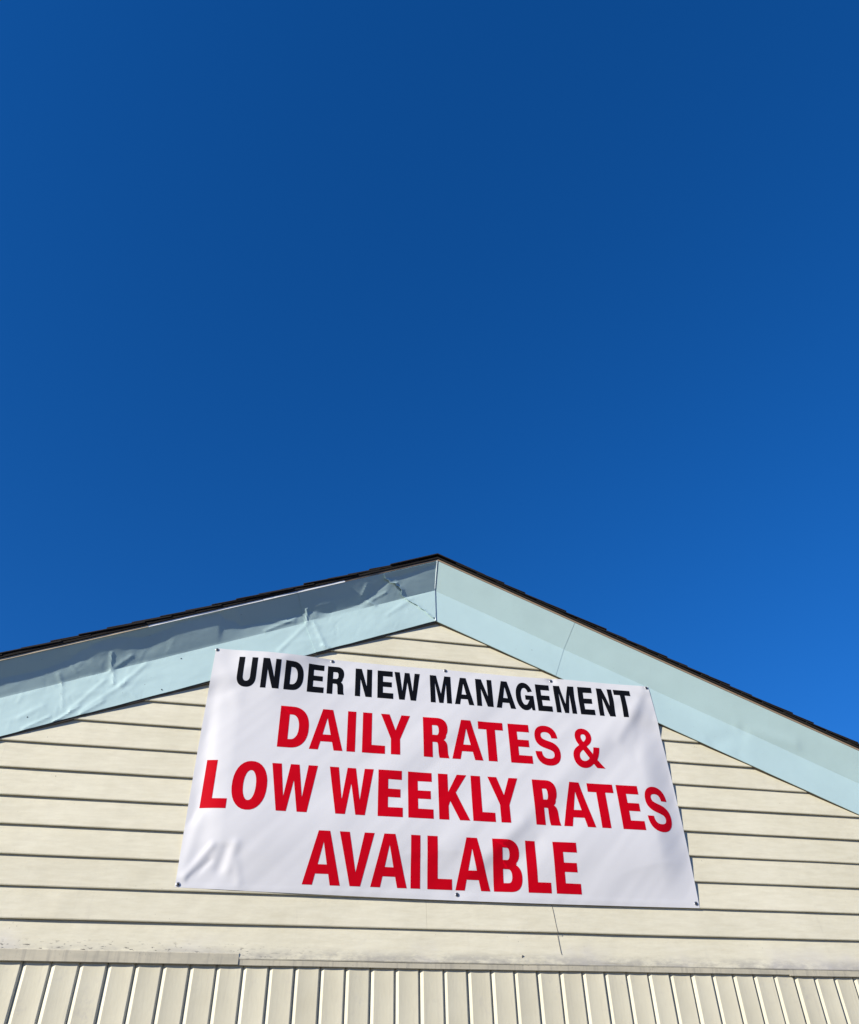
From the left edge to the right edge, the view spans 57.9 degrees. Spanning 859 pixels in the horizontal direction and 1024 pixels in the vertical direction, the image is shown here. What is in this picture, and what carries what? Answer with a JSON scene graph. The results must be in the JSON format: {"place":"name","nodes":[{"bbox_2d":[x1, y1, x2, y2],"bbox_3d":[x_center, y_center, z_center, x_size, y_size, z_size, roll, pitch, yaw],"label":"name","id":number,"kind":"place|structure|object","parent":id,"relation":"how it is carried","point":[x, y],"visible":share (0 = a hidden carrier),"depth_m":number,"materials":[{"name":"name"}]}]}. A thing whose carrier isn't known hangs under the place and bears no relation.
{"place":"outdoors","nodes":[
{"label":"outdoors","id":0,"kind":"place"},
{"bbox_2d":[0,0,858,742],"label":"sky","id":1,"kind":"structure","parent":0,"point":[556,302],"materials":[{"name":"blue"}]},
{"label":"ground","id":2,"kind":"structure","parent":0,"visible":0},
{"bbox_2d":[0,553,858,1023],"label":"motel building","id":3,"kind":"structure","parent":2,"relation":"on","point":[104,919],"depth_m":3.49,"materials":[{"name":"beige paint"}]},
{"bbox_2d":[175,648,699,907],"bbox_3d":[0.098,1.264,3.768,2.386,1.132,0.034,7,-40,-10],"label":"vinyl banner","id":4,"kind":"object","parent":3,"relation":"attached to","point":[316,775],"visible":1,"depth_m":3.70,"materials":[{"name":"white plastic"}]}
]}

